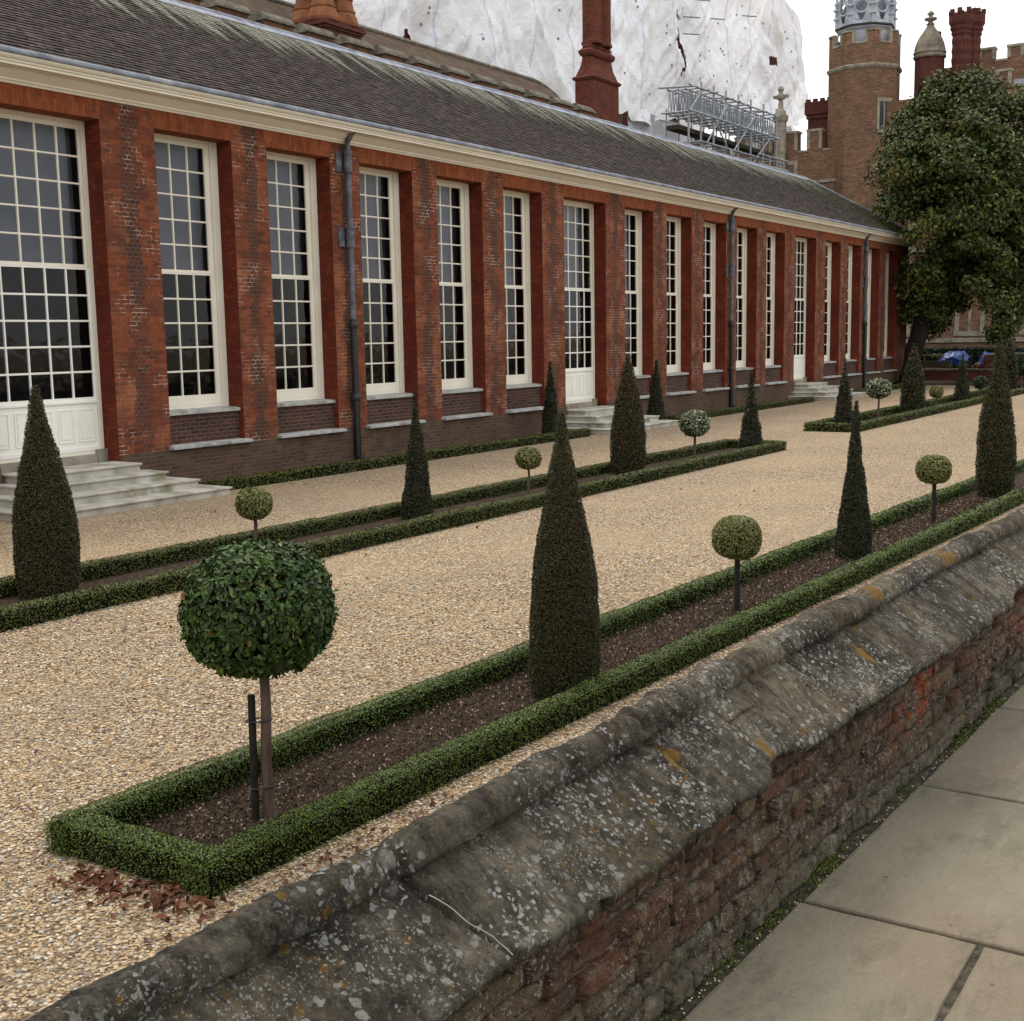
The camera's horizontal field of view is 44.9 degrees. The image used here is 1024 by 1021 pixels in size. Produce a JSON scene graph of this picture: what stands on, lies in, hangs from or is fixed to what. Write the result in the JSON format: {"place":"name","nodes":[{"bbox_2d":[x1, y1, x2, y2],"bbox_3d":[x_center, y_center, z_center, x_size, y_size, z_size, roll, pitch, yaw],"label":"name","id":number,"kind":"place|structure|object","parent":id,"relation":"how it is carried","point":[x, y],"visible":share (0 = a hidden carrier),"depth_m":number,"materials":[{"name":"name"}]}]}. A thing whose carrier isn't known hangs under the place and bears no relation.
{"place":"outdoors","nodes":[
{"label":"outdoors","id":0,"kind":"place"},
{"bbox_2d":[200,0,560,98],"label":"brown roofed range","id":1,"kind":"structure","parent":0,"point":[373,37],"depth_m":48.99,"materials":[{"name":"brick"}]},
{"bbox_2d":[291,0,365,40],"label":"chimney stack","id":2,"kind":"object","parent":1,"relation":"on","point":[336,17],"visible":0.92,"depth_m":40.83,"materials":[{"name":"orange brick"}]},
{"bbox_2d":[572,0,621,123],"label":"chimney stack","id":3,"kind":"object","parent":1,"relation":"on","point":[597,84],"visible":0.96,"depth_m":59.48,"materials":[{"name":"brick"}]},
{"bbox_2d":[177,0,596,116],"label":"parapet wall","id":4,"kind":"structure","parent":0,"point":[257,16],"depth_m":41.24,"materials":[{"name":"brick"}]},
{"bbox_2d":[0,385,1023,1020],"bbox_3d":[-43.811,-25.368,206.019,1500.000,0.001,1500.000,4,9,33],"label":"gravel ground","id":5,"kind":"structure","parent":0,"point":[798,483],"depth_m":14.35,"materials":[{"name":"beige gravel"}]},
{"bbox_2d":[0,461,232,520],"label":"stone steps","id":6,"kind":"structure","parent":5,"relation":"on","point":[101,488],"depth_m":20.29,"materials":[{"name":"white stone"}]},
{"bbox_2d":[0,448,737,609],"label":"flower bed soil","id":7,"kind":"structure","parent":5,"relation":"on","point":[135,575],"depth_m":16.92,"materials":[{"name":"brown soil"}]},
{"bbox_2d":[11,385,81,599],"bbox_3d":[-4.857,-0.199,12.834,0.686,2.206,0.675,4,9,33],"label":"cone topiary","id":8,"kind":"object","parent":7,"relation":"on","point":[46,547],"visible":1,"depth_m":12.66,"materials":[{"name":"green plant"}]},
{"bbox_2d":[234,486,272,540],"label":"ball topiary","id":9,"kind":"object","parent":7,"relation":"on","point":[254,504],"visible":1,"depth_m":15.23,"materials":[{"name":"green plant"}]},
{"bbox_2d":[0,439,786,632],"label":"box hedge","id":10,"kind":"object","parent":7,"relation":"on","point":[38,611],"visible":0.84,"depth_m":16.27,"materials":[{"name":"green plant"}]},
{"bbox_2d":[400,390,434,519],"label":"cone topiary","id":11,"kind":"object","parent":7,"relation":"on","point":[417,501],"visible":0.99,"depth_m":17.84,"materials":[{"name":"green plant"}]},
{"bbox_2d":[515,447,541,493],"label":"ball topiary","id":12,"kind":"object","parent":7,"relation":"on","point":[528,458],"visible":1,"depth_m":20.38,"materials":[{"name":"green plant"}]},
{"bbox_2d":[609,354,646,474],"bbox_3d":[2.180,-1.818,23.327,0.714,2.278,0.716,4,9,33],"label":"cone topiary","id":13,"kind":"object","parent":7,"relation":"on","point":[628,436],"visible":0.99,"depth_m":23.15,"materials":[{"name":"green plant"}]},
{"bbox_2d":[679,409,710,458],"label":"ball topiary","id":14,"kind":"object","parent":7,"relation":"on","point":[694,423],"visible":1,"depth_m":25.52,"materials":[{"name":"green plant"}]},
{"bbox_2d":[737,369,763,448],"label":"cone topiary","id":15,"kind":"object","parent":7,"relation":"on","point":[751,433],"visible":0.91,"depth_m":27.56,"materials":[{"name":"green plant"}]},
{"bbox_2d":[207,428,590,489],"bbox_3d":[-1.653,-1.246,27.176,0.324,0.251,13.134,4,10,33],"label":"box hedge","id":16,"kind":"object","parent":5,"relation":"on","point":[293,474],"visible":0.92,"depth_m":25.22,"materials":[{"name":"green plant"}]},
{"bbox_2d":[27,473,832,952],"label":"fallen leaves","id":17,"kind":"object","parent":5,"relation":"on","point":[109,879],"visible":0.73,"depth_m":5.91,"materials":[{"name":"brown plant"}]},
{"bbox_2d":[0,0,917,483],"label":"orangery","id":18,"kind":"structure","parent":5,"relation":"on","point":[232,246],"depth_m":26.94,"materials":[{"name":"brick"}]},
{"bbox_2d":[0,108,108,472],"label":"door","id":19,"kind":"structure","parent":18,"relation":"in","point":[37,218],"depth_m":20.96,"materials":[{"name":"beige paint"}]},
{"bbox_2d":[154,133,228,409],"bbox_3d":[-6.272,-4.547,23.341,0.395,5.230,1.860,4,9,33],"label":"window","id":20,"kind":"structure","parent":18,"relation":"in","point":[186,168],"depth_m":23.62,"materials":[{"name":"beige paint"}]},
{"bbox_2d":[266,147,324,401],"bbox_3d":[-4.744,-4.898,25.661,0.395,5.230,1.860,4,9,33],"label":"window","id":21,"kind":"structure","parent":18,"relation":"in","point":[284,171],"depth_m":25.97,"materials":[{"name":"beige paint"}]},
{"bbox_2d":[359,162,404,394],"bbox_3d":[-3.217,-5.248,27.981,0.395,5.230,1.860,4,9,33],"label":"window","id":22,"kind":"structure","parent":18,"relation":"in","point":[373,197],"depth_m":28.31,"materials":[{"name":"beige paint"}]},
{"bbox_2d":[437,179,472,389],"bbox_3d":[-1.689,-5.599,30.302,0.395,5.230,1.860,4,9,33],"label":"window","id":23,"kind":"structure","parent":18,"relation":"in","point":[446,190],"depth_m":30.66,"materials":[{"name":"beige paint"}]},
{"bbox_2d":[503,190,531,384],"bbox_3d":[-0.162,-5.949,32.622,0.395,5.230,1.860,4,9,33],"label":"window","id":24,"kind":"structure","parent":18,"relation":"in","point":[510,215],"depth_m":32.99,"materials":[{"name":"beige paint"}]},
{"bbox_2d":[564,200,597,408],"bbox_3d":[1.644,-5.946,35.343,0.470,6.050,2.360,4,9,33],"label":"door","id":25,"kind":"structure","parent":18,"relation":"in","point":[580,382],"depth_m":35.79,"materials":[{"name":"beige paint"}]},
{"bbox_2d":[625,209,641,374],"bbox_3d":[3.401,-6.766,38.034,0.395,5.230,1.860,4,9,33],"label":"window","id":26,"kind":"structure","parent":18,"relation":"in","point":[628,213],"depth_m":38.49,"materials":[{"name":"beige paint"}]},
{"bbox_2d":[667,216,680,372],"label":"window","id":27,"kind":"structure","parent":18,"relation":"in","point":[677,367],"depth_m":40.82,"materials":[{"name":"beige paint"}]},
{"bbox_2d":[703,222,715,369],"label":"window","id":28,"kind":"structure","parent":18,"relation":"in","point":[710,365],"depth_m":43.13,"materials":[{"name":"beige paint"}]},
{"bbox_2d":[658,82,788,171],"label":"scaffold","id":29,"kind":"object","parent":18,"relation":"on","point":[737,121],"visible":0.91,"depth_m":67.79,"materials":[{"name":"silver metal"}]},
{"bbox_2d":[736,228,746,367],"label":"window","id":30,"kind":"structure","parent":18,"relation":"in","point":[741,363],"depth_m":45.43,"materials":[{"name":"beige paint"}]},
{"bbox_2d":[765,232,774,364],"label":"window","id":31,"kind":"structure","parent":18,"relation":"in","point":[770,361],"depth_m":47.76,"materials":[{"name":"beige paint"}]},
{"bbox_2d":[794,237,806,383],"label":"door","id":32,"kind":"structure","parent":18,"relation":"in","point":[799,360],"depth_m":50.65,"materials":[{"name":"beige paint"}]},
{"bbox_2d":[824,242,831,360],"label":"window","id":33,"kind":"structure","parent":18,"relation":"in","point":[829,245],"depth_m":53.23,"materials":[{"name":"beige paint"}]},
{"bbox_2d":[846,246,852,358],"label":"window","id":34,"kind":"structure","parent":18,"relation":"in","point":[849,259],"depth_m":55.55,"materials":[{"name":"beige paint"}]},
{"bbox_2d":[866,249,871,357],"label":"window","id":35,"kind":"structure","parent":18,"relation":"in","point":[870,250],"depth_m":57.89,"materials":[{"name":"beige paint"}]},
{"bbox_2d":[883,252,888,356],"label":"window","id":36,"kind":"structure","parent":18,"relation":"in","point":[887,253],"depth_m":60.21,"materials":[{"name":"beige paint"}]},
{"bbox_2d":[24,506,1023,1020],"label":"garden wall","id":37,"kind":"structure","parent":5,"relation":"on","point":[652,856],"depth_m":2.86,"materials":[{"name":"stone"}]},
{"bbox_2d":[284,0,808,156],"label":"sheeted building","id":38,"kind":"structure","parent":5,"relation":"on","point":[746,51],"depth_m":93.48,"materials":[{"name":"white plastic sheeting"}]},
{"bbox_2d":[126,470,1023,849],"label":"flower bed soil","id":39,"kind":"structure","parent":5,"relation":"on","point":[428,744],"depth_m":8.39,"materials":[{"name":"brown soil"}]},
{"bbox_2d":[177,538,339,820],"bbox_3d":[-1.342,0.925,6.681,0.837,1.569,0.852,4,9,33],"label":"ball topiary","id":40,"kind":"object","parent":39,"relation":"on","point":[263,611],"visible":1,"depth_m":6.38,"materials":[{"name":"green plant"}]},
{"bbox_2d":[42,459,1023,898],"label":"box hedge","id":41,"kind":"object","parent":39,"relation":"on","point":[100,833],"visible":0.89,"depth_m":7.76,"materials":[{"name":"green plant"}]},
{"bbox_2d":[527,412,600,700],"bbox_3d":[0.372,0.317,8.940,0.537,2.064,0.547,4,9,33],"label":"cone topiary","id":42,"kind":"object","parent":39,"relation":"on","point":[564,652],"visible":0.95,"depth_m":8.80,"materials":[{"name":"green plant"}]},
{"bbox_2d":[711,515,762,609],"bbox_3d":[2.117,0.498,11.680,0.482,0.915,0.485,4,9,33],"label":"ball topiary","id":43,"kind":"object","parent":39,"relation":"on","point":[737,538],"visible":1,"depth_m":11.50,"materials":[{"name":"green plant"}]},
{"bbox_2d":[834,400,872,559],"bbox_3d":[3.930,-0.353,14.216,0.440,1.828,0.460,4,9,33],"label":"cone topiary","id":44,"kind":"object","parent":39,"relation":"on","point":[853,537],"visible":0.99,"depth_m":14.12,"materials":[{"name":"green plant"}]},
{"bbox_2d":[915,454,951,521],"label":"ball topiary","id":45,"kind":"object","parent":39,"relation":"on","point":[934,470],"visible":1,"depth_m":16.66,"materials":[{"name":"green plant"}]},
{"bbox_2d":[975,340,1016,497],"bbox_3d":[7.517,-1.410,19.193,0.626,2.425,0.621,4,9,33],"label":"cone topiary","id":46,"kind":"object","parent":39,"relation":"on","point":[996,456],"visible":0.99,"depth_m":19.05,"materials":[{"name":"green plant"}]},
{"bbox_2d":[564,406,678,433],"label":"stone steps","id":47,"kind":"structure","parent":5,"relation":"on","point":[597,419],"depth_m":34.32,"materials":[{"name":"white stone"}]},
{"bbox_2d":[667,396,814,421],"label":"box hedge","id":48,"kind":"object","parent":5,"relation":"on","point":[741,409],"visible":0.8,"depth_m":42.31,"materials":[{"name":"green plant"}]},
{"bbox_2d":[788,382,865,399],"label":"stone steps","id":49,"kind":"structure","parent":5,"relation":"on","point":[820,390],"depth_m":48.86,"materials":[{"name":"white stone"}]},
{"bbox_2d":[861,388,1016,420],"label":"flower bed soil","id":50,"kind":"structure","parent":5,"relation":"on","point":[901,412],"depth_m":39.08,"materials":[{"name":"brown soil"}]},
{"bbox_2d":[833,358,852,422],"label":"cone topiary","id":51,"kind":"object","parent":50,"relation":"on","point":[843,413],"visible":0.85,"depth_m":33.83,"materials":[{"name":"green plant"}]},
{"bbox_2d":[865,377,891,417],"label":"ball topiary","id":52,"kind":"object","parent":50,"relation":"on","point":[877,388],"visible":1,"depth_m":36.21,"materials":[{"name":"green plant"}]},
{"bbox_2d":[899,343,926,411],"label":"cone topiary","id":53,"kind":"object","parent":50,"relation":"on","point":[912,391],"visible":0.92,"depth_m":38.76,"materials":[{"name":"green plant"}]},
{"bbox_2d":[803,381,1023,431],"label":"box hedge","id":54,"kind":"object","parent":50,"relation":"on","point":[825,425],"visible":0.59,"depth_m":37.10,"materials":[{"name":"green plant"}]},
{"bbox_2d":[929,385,943,405],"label":"ball topiary","id":55,"kind":"object","parent":50,"relation":"on","point":[936,391],"visible":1,"depth_m":41.62,"materials":[{"name":"green plant"}]},
{"bbox_2d":[952,352,971,401],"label":"cone topiary","id":56,"kind":"object","parent":50,"relation":"on","point":[961,389],"visible":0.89,"depth_m":44.48,"materials":[{"name":"green plant"}]},
{"bbox_2d":[973,376,988,395],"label":"ball topiary","id":57,"kind":"object","parent":50,"relation":"on","point":[980,382],"visible":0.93,"depth_m":46.98,"materials":[{"name":"green plant"}]},
{"bbox_2d":[1003,336,1018,389],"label":"cone topiary","id":58,"kind":"object","parent":50,"relation":"on","point":[1012,366],"visible":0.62,"depth_m":50.90,"materials":[{"name":"green plant"}]},
{"bbox_2d":[1015,353,1023,387],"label":"ball topiary","id":59,"kind":"object","parent":50,"relation":"on","point":[1020,361],"visible":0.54,"depth_m":54.36,"materials":[{"name":"green plant"}]},
{"bbox_2d":[198,390,852,484],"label":"border soil","id":60,"kind":"structure","parent":0,"point":[204,483],"depth_m":23.20,"materials":[{"name":"brown soil"}]},
{"bbox_2d":[541,361,558,433],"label":"cone topiary","id":61,"kind":"object","parent":60,"relation":"on","point":[550,413],"visible":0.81,"depth_m":32.00,"materials":[{"name":"green plant"}]},
{"bbox_2d":[647,359,666,419],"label":"cone topiary","id":62,"kind":"object","parent":60,"relation":"on","point":[655,404],"visible":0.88,"depth_m":37.05,"materials":[{"name":"green plant"}]},
{"bbox_2d":[853,383,902,393],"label":"box hedge","id":63,"kind":"object","parent":60,"relation":"on","point":[895,386],"visible":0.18,"depth_m":55.28,"materials":[{"name":"green plant"}]},
{"bbox_2d":[657,674,1023,1020],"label":"stone pavement","id":64,"kind":"structure","parent":0,"point":[912,909],"depth_m":3.40,"materials":[{"name":"grey stone"}]},
{"bbox_2d":[654,683,1014,1020],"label":"moss","id":65,"kind":"object","parent":64,"relation":"on","point":[995,701],"visible":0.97,"depth_m":3.68,"materials":[{"name":"green plant"}]},
{"bbox_2d":[673,678,1023,1020],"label":"grit","id":66,"kind":"object","parent":64,"relation":"on","point":[829,867],"visible":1,"depth_m":3.73,"materials":[{"name":"grey gravel"}]},
{"bbox_2d":[704,0,1023,149],"label":"sky","id":67,"kind":"structure","parent":0,"point":[1004,20],"materials":[{"name":"white"}]},
{"bbox_2d":[925,380,1019,384],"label":"shaded ground","id":68,"kind":"structure","parent":0,"point":[940,382],"depth_m":61.91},
{"bbox_2d":[690,6,1023,347],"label":"palace range","id":69,"kind":"structure","parent":68,"relation":"on","point":[814,161],"depth_m":85.00,"materials":[{"name":"brick"}]},
{"bbox_2d":[786,160,797,174],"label":"window","id":70,"kind":"structure","parent":69,"relation":"in","point":[795,163],"depth_m":89.03,"materials":[{"name":"stone"}]},
{"bbox_2d":[908,219,924,253],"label":"window","id":71,"kind":"structure","parent":69,"relation":"in","point":[913,250],"depth_m":85.77,"materials":[{"name":"stone"}]},
{"bbox_2d":[906,319,931,336],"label":"window","id":72,"kind":"structure","parent":69,"relation":"in","point":[908,330],"depth_m":86.67,"materials":[{"name":"stone"}]},
{"bbox_2d":[953,301,984,335],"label":"window","id":73,"kind":"structure","parent":69,"relation":"in","point":[956,332],"depth_m":84.42,"materials":[{"name":"stone"}]},
{"bbox_2d":[1019,324,1023,334],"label":"window","id":74,"kind":"structure","parent":69,"relation":"in","point":[1021,332],"depth_m":82.61,"materials":[{"name":"stone"}]},
{"bbox_2d":[826,0,901,215],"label":"tower","id":75,"kind":"structure","parent":68,"relation":"on","point":[864,72],"depth_m":85.70,"materials":[{"name":"brick"}]},
{"bbox_2d":[876,97,891,132],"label":"window","id":76,"kind":"structure","parent":75,"relation":"in","point":[881,101],"depth_m":85.56,"materials":[{"name":"stone"}]},
{"bbox_2d":[920,361,952,368],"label":"plank pile","id":77,"kind":"object","parent":68,"relation":"on","point":[940,364],"visible":0.53,"depth_m":67.34,"materials":[{"name":"wood"}]},
{"bbox_2d":[862,63,1023,383],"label":"evergreen tree","id":78,"kind":"object","parent":68,"relation":"on","point":[957,169],"visible":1,"depth_m":57.33,"materials":[{"name":"green plant"}]},
{"bbox_2d":[920,353,969,368],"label":"clipped hedge","id":79,"kind":"object","parent":68,"relation":"on","point":[931,357],"visible":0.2,"depth_m":76.29,"materials":[{"name":"green plant"}]},
{"bbox_2d":[923,362,983,368],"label":"rubble heap","id":80,"kind":"object","parent":68,"relation":"on","point":[976,366],"visible":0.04,"depth_m":68.07,"materials":[{"name":"brick"}]},
{"bbox_2d":[938,351,971,364],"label":"tarpaulin","id":81,"kind":"object","parent":80,"relation":"on","point":[954,356],"visible":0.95,"depth_m":68.20,"materials":[{"name":"blue plastic"}]},
{"bbox_2d":[922,369,1023,380],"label":"wall","id":82,"kind":"structure","parent":68,"relation":"on","point":[942,374],"depth_m":64.27,"materials":[{"name":"brick"}]},
{"bbox_2d":[922,346,1023,366],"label":"clipped hedge","id":83,"kind":"object","parent":68,"relation":"on","point":[975,353],"visible":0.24,"depth_m":78.43,"materials":[{"name":"green plant"}]},
{"bbox_2d":[983,354,994,368],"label":"brick stack","id":84,"kind":"object","parent":68,"relation":"on","point":[988,360],"visible":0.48,"depth_m":66.93,"materials":[{"name":"red brick"}]},
{"bbox_2d":[979,352,991,367],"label":"tarpaulin","id":85,"kind":"object","parent":84,"relation":"on","point":[981,359],"visible":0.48,"depth_m":68.09,"materials":[{"name":"blue plastic"}]}
]}

